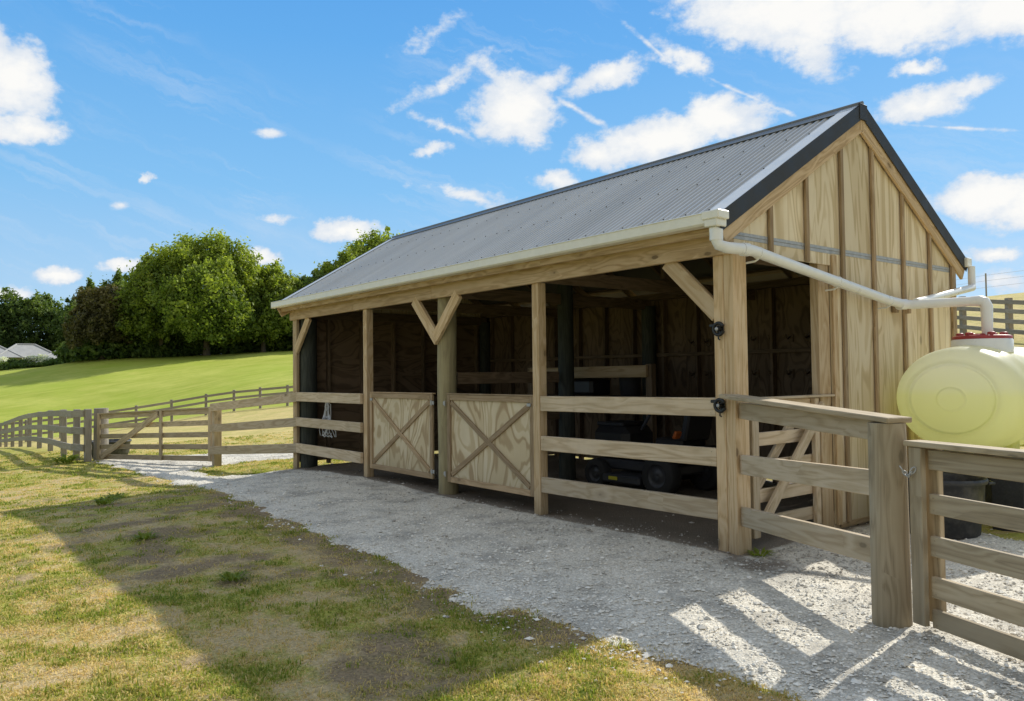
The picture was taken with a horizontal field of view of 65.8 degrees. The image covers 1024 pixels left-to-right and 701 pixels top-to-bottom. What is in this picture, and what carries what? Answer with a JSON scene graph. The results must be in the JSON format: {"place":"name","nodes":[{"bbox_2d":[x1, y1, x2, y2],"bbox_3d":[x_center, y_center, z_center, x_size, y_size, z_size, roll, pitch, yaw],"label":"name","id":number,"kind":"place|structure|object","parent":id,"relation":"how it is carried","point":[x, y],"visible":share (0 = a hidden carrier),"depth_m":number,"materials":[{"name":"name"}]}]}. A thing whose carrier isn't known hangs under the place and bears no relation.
{"place":"outdoors","nodes":[
{"label":"outdoors","id":0,"kind":"place"},
{"bbox_2d":[92,439,131,456],"bbox_3d":[-9.556,2.320,18.818,0.940,0.380,0.940,1,-2,-38],"label":"water trough","id":1,"kind":"object","parent":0,"point":[120,451],"visible":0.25,"depth_m":18.64,"materials":[{"name":"black plastic"}]},
{"bbox_2d":[0,292,1023,700],"bbox_3d":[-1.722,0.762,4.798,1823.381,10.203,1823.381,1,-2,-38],"label":"ground","id":2,"kind":"structure","parent":0,"point":[110,384],"depth_m":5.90,"materials":[{"name":"green plant"}]},
{"bbox_2d":[0,356,9,361],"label":"flowering shrub","id":3,"kind":"object","parent":2,"relation":"on","point":[3,358],"visible":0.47,"depth_m":107.11,"materials":[{"name":"white plant"}]},
{"bbox_2d":[0,360,12,370],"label":"shrub","id":4,"kind":"object","parent":2,"relation":"on","point":[4,366],"visible":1,"depth_m":103.16,"materials":[{"name":"green plant"}]},
{"bbox_2d":[0,309,13,347],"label":"conifer tree","id":5,"kind":"object","parent":2,"relation":"on","point":[3,333],"visible":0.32,"depth_m":128.54,"materials":[{"name":"green plant"}]},
{"bbox_2d":[6,358,20,362],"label":"shrub","id":6,"kind":"object","parent":2,"relation":"on","point":[12,360],"visible":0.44,"depth_m":106.90,"materials":[{"name":"green plant"}]},
{"bbox_2d":[8,362,28,368],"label":"shrub","id":7,"kind":"object","parent":2,"relation":"on","point":[14,365],"visible":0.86,"depth_m":105.17,"materials":[{"name":"green plant"}]},
{"bbox_2d":[16,359,29,363],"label":"shrub","id":8,"kind":"object","parent":2,"relation":"on","point":[23,361],"visible":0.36,"depth_m":108.44,"materials":[{"name":"green plant"}]},
{"bbox_2d":[0,344,56,359],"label":"house","id":9,"kind":"structure","parent":2,"relation":"on","point":[19,351],"depth_m":116.23,"materials":[{"name":"grey metal"}]},
{"bbox_2d":[0,287,63,351],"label":"dark tree","id":10,"kind":"object","parent":2,"relation":"on","point":[25,317],"visible":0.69,"depth_m":131.25,"materials":[{"name":"green plant"}]},
{"bbox_2d":[22,355,42,362],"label":"flowering shrub","id":11,"kind":"object","parent":2,"relation":"on","point":[33,358],"visible":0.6,"depth_m":109.33,"materials":[{"name":"plant"}]},
{"bbox_2d":[23,362,44,367],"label":"shrub","id":12,"kind":"object","parent":2,"relation":"on","point":[35,364],"visible":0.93,"depth_m":106.44,"materials":[{"name":"green plant"}]},
{"bbox_2d":[38,354,51,361],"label":"flowering shrub","id":13,"kind":"object","parent":2,"relation":"on","point":[44,357],"visible":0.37,"depth_m":111.11,"materials":[{"name":"white plant"}]},
{"bbox_2d":[0,409,91,461],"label":"rail fence","id":14,"kind":"object","parent":2,"relation":"on","point":[76,431],"visible":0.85,"depth_m":20.17,"materials":[{"name":"brown wood"}]},
{"bbox_2d":[43,359,63,366],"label":"shrub","id":15,"kind":"object","parent":2,"relation":"on","point":[51,362],"visible":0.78,"depth_m":107.13,"materials":[{"name":"green plant"}]},
{"bbox_2d":[47,454,82,463],"bbox_3d":[-9.790,2.373,17.443,0.851,0.213,1.029,-1,-2,9],"label":"weed","id":16,"kind":"object","parent":2,"relation":"on","point":[63,458],"visible":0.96,"depth_m":17.28,"materials":[{"name":"green plant"}]},
{"bbox_2d":[43,275,94,349],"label":"conifer tree","id":17,"kind":"object","parent":2,"relation":"on","point":[54,326],"visible":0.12,"depth_m":129.49,"materials":[{"name":"green plant"}]},
{"bbox_2d":[51,337,108,362],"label":"shrub","id":18,"kind":"object","parent":2,"relation":"on","point":[62,352],"visible":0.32,"depth_m":99.59,"materials":[{"name":"green plant"}]},
{"bbox_2d":[61,282,134,358],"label":"bronze tree","id":19,"kind":"object","parent":2,"relation":"on","point":[91,307],"visible":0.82,"depth_m":98.08,"materials":[{"name":"brown plant"}]},
{"bbox_2d":[70,336,129,360],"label":"shrub","id":20,"kind":"object","parent":2,"relation":"on","point":[86,347],"visible":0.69,"depth_m":98.73,"materials":[{"name":"green plant"}]},
{"bbox_2d":[90,495,122,504],"bbox_3d":[-4.882,1.800,9.543,0.417,0.102,0.451,1,-2,-38],"label":"weed","id":21,"kind":"object","parent":2,"relation":"on","point":[102,500],"visible":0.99,"depth_m":9.51,"materials":[{"name":"green plant"}]},
{"bbox_2d":[97,267,123,323],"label":"conifer tree","id":22,"kind":"object","parent":2,"relation":"on","point":[115,280],"visible":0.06,"depth_m":131.45,"materials":[{"name":"green plant"}]},
{"bbox_2d":[102,492,128,498],"bbox_3d":[-5.120,1.880,10.237,0.353,0.082,0.384,-2,-2,36],"label":"weed","id":23,"kind":"object","parent":2,"relation":"on","point":[115,495],"visible":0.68,"depth_m":10.24,"materials":[{"name":"green plant"}]},
{"bbox_2d":[95,335,140,357],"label":"shrub","id":24,"kind":"object","parent":2,"relation":"on","point":[132,353],"visible":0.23,"depth_m":100.81,"materials":[{"name":"green plant"}]},
{"bbox_2d":[114,335,163,357],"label":"shrub","id":25,"kind":"object","parent":2,"relation":"on","point":[138,341],"visible":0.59,"depth_m":100.92,"materials":[{"name":"green plant"}]},
{"bbox_2d":[126,531,162,539],"bbox_3d":[-3.290,1.662,7.093,0.298,0.069,0.304,-1,-2,17],"label":"weed","id":26,"kind":"object","parent":2,"relation":"on","point":[140,535],"visible":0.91,"depth_m":7.11,"materials":[{"name":"green plant"}]},
{"bbox_2d":[2,385,292,441],"bbox_3d":[-12.574,2.270,44.558,34.020,5.944,2.538,-1,-2,-2],"label":"rail fence","id":27,"kind":"object","parent":2,"relation":"on","point":[206,401],"visible":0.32,"depth_m":44.05,"materials":[{"name":"brown wood"}]},
{"bbox_2d":[130,335,182,357],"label":"shrub","id":28,"kind":"object","parent":2,"relation":"on","point":[156,339],"visible":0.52,"depth_m":101.73,"materials":[{"name":"green plant"}]},
{"bbox_2d":[109,245,208,356],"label":"oak tree","id":29,"kind":"object","parent":2,"relation":"on","point":[139,300],"visible":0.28,"depth_m":98.54,"materials":[{"name":"green plant"}]},
{"bbox_2d":[154,334,192,356],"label":"shrub","id":30,"kind":"object","parent":2,"relation":"on","point":[174,347],"visible":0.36,"depth_m":103.00,"materials":[{"name":"green plant"}]},
{"bbox_2d":[169,335,212,356],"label":"shrub","id":31,"kind":"object","parent":2,"relation":"on","point":[195,351],"visible":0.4,"depth_m":103.74,"materials":[{"name":"green plant"}]},
{"bbox_2d":[115,225,284,355],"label":"oak tree","id":32,"kind":"object","parent":2,"relation":"on","point":[218,265],"visible":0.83,"depth_m":98.22,"materials":[{"name":"green plant"}]},
{"bbox_2d":[189,334,228,355],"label":"shrub","id":33,"kind":"object","parent":2,"relation":"on","point":[213,351],"visible":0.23,"depth_m":104.30,"materials":[{"name":"green plant"}]},
{"bbox_2d":[210,337,246,354],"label":"shrub","id":34,"kind":"object","parent":2,"relation":"on","point":[231,348],"visible":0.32,"depth_m":105.17,"materials":[{"name":"green plant"}]},
{"bbox_2d":[217,570,252,581],"bbox_3d":[-1.966,1.594,5.575,0.286,0.058,0.260,0,-2,-6],"label":"weed","id":35,"kind":"object","parent":2,"relation":"on","point":[230,575],"visible":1,"depth_m":5.61,"materials":[{"name":"green plant"}]},
{"bbox_2d":[208,258,302,351],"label":"oak tree","id":36,"kind":"object","parent":2,"relation":"on","point":[278,284],"visible":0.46,"depth_m":103.23,"materials":[{"name":"green plant"}]},
{"bbox_2d":[245,336,275,352],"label":"shrub","id":37,"kind":"object","parent":2,"relation":"on","point":[257,344],"visible":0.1,"depth_m":107.58,"materials":[{"name":"green plant"}]},
{"bbox_2d":[258,334,290,351],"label":"shrub","id":38,"kind":"object","parent":2,"relation":"on","point":[276,346],"visible":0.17,"depth_m":108.31,"materials":[{"name":"green plant"}]},
{"bbox_2d":[274,335,292,350],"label":"shrub","id":39,"kind":"object","parent":2,"relation":"on","point":[289,340],"visible":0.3,"depth_m":108.40,"materials":[{"name":"green plant"}]},
{"bbox_2d":[294,274,311,282],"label":"dark tree","id":40,"kind":"object","parent":2,"relation":"on","point":[301,279],"depth_m":125.00,"materials":[{"name":"green plant"}]},
{"bbox_2d":[288,269,325,334],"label":"oak tree","id":41,"kind":"object","parent":2,"relation":"on","point":[309,279],"visible":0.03,"depth_m":107.03,"materials":[{"name":"green plant"}]},
{"bbox_2d":[314,245,370,273],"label":"oak tree","id":42,"kind":"object","parent":2,"relation":"on","point":[343,258],"visible":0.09,"depth_m":109.62,"materials":[{"name":"green plant"}]},
{"bbox_2d":[345,224,403,254],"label":"oak tree","id":43,"kind":"object","parent":2,"relation":"on","point":[375,239],"visible":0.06,"depth_m":114.52,"materials":[{"name":"green plant"}]},
{"bbox_2d":[93,453,1023,700],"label":"gravel yard","id":44,"kind":"structure","parent":2,"relation":"on","point":[618,515],"depth_m":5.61,"materials":[{"name":"grey gravel"}]},
{"bbox_2d":[93,408,108,460],"bbox_3d":[-9.274,1.984,17.869,0.320,1.360,0.315,1,-2,-38],"label":"gate post","id":45,"kind":"object","parent":44,"relation":"on","point":[103,421],"visible":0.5,"depth_m":17.75,"materials":[{"name":"wood"}]},
{"bbox_2d":[210,393,297,466],"bbox_3d":[-4.459,1.496,13.476,0.188,1.590,3.313,1,-2,-41],"label":"rail fence","id":46,"kind":"object","parent":44,"relation":"on","point":[217,448],"visible":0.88,"depth_m":13.50,"materials":[{"name":"brown wood"}]},
{"bbox_2d":[97,407,211,461],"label":"field gate","id":47,"kind":"structure","parent":46,"relation":"attached to","point":[152,415],"depth_m":16.05,"materials":[{"name":"brown wood"}]},
{"bbox_2d":[271,101,992,554],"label":"horse shed","id":48,"kind":"structure","parent":44,"relation":"on","point":[819,259],"depth_m":8.13,"materials":[{"name":"brown wood"}]},
{"bbox_2d":[319,402,335,437],"bbox_3d":[-2.784,1.022,11.777,0.129,0.558,0.545,1,-2,-38],"label":"hay net","id":49,"kind":"object","parent":48,"relation":"hanging from","point":[328,416],"visible":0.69,"depth_m":11.79,"materials":[{"name":"white fabric"}]},
{"bbox_2d":[369,392,435,478],"bbox_3d":[-1.388,1.029,9.900,0.079,1.011,1.596,1,-2,-38],"label":"door","id":50,"kind":"structure","parent":48,"relation":"in","point":[401,425],"depth_m":9.87,"materials":[{"name":"brown wood"}]},
{"bbox_2d":[443,393,533,496],"bbox_3d":[-0.271,0.972,8.486,0.079,1.011,1.606,1,-2,-38],"label":"door","id":51,"kind":"structure","parent":48,"relation":"in","point":[490,439],"depth_m":8.42,"materials":[{"name":"brown wood"}]},
{"bbox_2d":[585,414,716,493],"bbox_3d":[1.671,1.150,9.491,1.012,1.014,1.545,1,-2,-38],"label":"ride on mower","id":52,"kind":"object","parent":44,"relation":"on","point":[660,476],"visible":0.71,"depth_m":9.20,"materials":[{"name":"plastic"}]},
{"bbox_2d":[744,547,773,556],"bbox_3d":[1.863,1.521,5.950,0.250,0.056,0.246,1,-2,-38],"label":"weed","id":53,"kind":"object","parent":44,"relation":"on","point":[764,552],"visible":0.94,"depth_m":5.96,"materials":[{"name":"green plant"}]},
{"bbox_2d":[719,394,912,627],"bbox_3d":[1.878,1.009,5.119,0.204,1.420,1.803,0,-2,-14],"label":"corner fence","id":54,"kind":"object","parent":44,"relation":"on","point":[883,548],"visible":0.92,"depth_m":4.54,"materials":[{"name":"beige wood"}]},
{"bbox_2d":[908,471,995,538],"bbox_3d":[3.599,1.291,6.650,0.700,0.475,0.722,1,-2,-38],"label":"feed tub","id":55,"kind":"object","parent":44,"relation":"on","point":[969,487],"visible":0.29,"depth_m":6.36,"materials":[{"name":"black plastic"}]},
{"bbox_2d":[903,440,1023,660],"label":"farm gate","id":56,"kind":"structure","parent":44,"relation":"on","point":[933,549],"depth_m":3.97,"materials":[{"name":"beige wood"}]},
{"bbox_2d":[899,465,915,477],"bbox_3d":[2.099,0.644,4.202,0.031,0.061,0.092,0,-2,-27],"label":"gate chain","id":57,"kind":"object","parent":56,"relation":"attached to","point":[909,474],"visible":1,"depth_m":4.19,"materials":[{"name":"metal"}]},
{"bbox_2d":[943,450,1023,532],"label":"tank stand","id":58,"kind":"object","parent":44,"relation":"on","point":[1005,493],"visible":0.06,"depth_m":6.78,"materials":[{"name":"metal"}]},
{"bbox_2d":[896,331,1023,448],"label":"water tank","id":59,"kind":"object","parent":58,"relation":"on","point":[968,388],"visible":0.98,"depth_m":6.75,"materials":[{"name":"plastic"}]},
{"bbox_2d":[957,296,1023,338],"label":"rail fence","id":60,"kind":"object","parent":2,"relation":"on","point":[1009,311],"visible":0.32,"depth_m":24.20,"materials":[{"name":"wood"}]},
{"bbox_2d":[957,270,1023,295],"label":"wire fence","id":61,"kind":"object","parent":2,"relation":"on","point":[986,280],"visible":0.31,"depth_m":42.45,"materials":[{"name":"metal"}]},
{"bbox_2d":[0,0,1023,339],"label":"sky","id":62,"kind":"structure","parent":0,"point":[294,127],"materials":[{"name":"blue"}]},
{"bbox_2d":[574,378,609,394],"bbox_3d":[1.064,0.488,11.120,0.400,0.268,0.550,1,-2,-38],"label":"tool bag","id":63,"kind":"object","parent":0,"point":[591,386],"visible":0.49,"depth_m":10.91,"materials":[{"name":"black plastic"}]},
{"bbox_2d":[619,377,640,395],"bbox_3d":[1.560,0.458,10.460,0.316,0.275,0.316,1,-2,-38],"label":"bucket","id":64,"kind":"object","parent":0,"point":[630,386],"visible":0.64,"depth_m":10.34,"materials":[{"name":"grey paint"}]}
]}

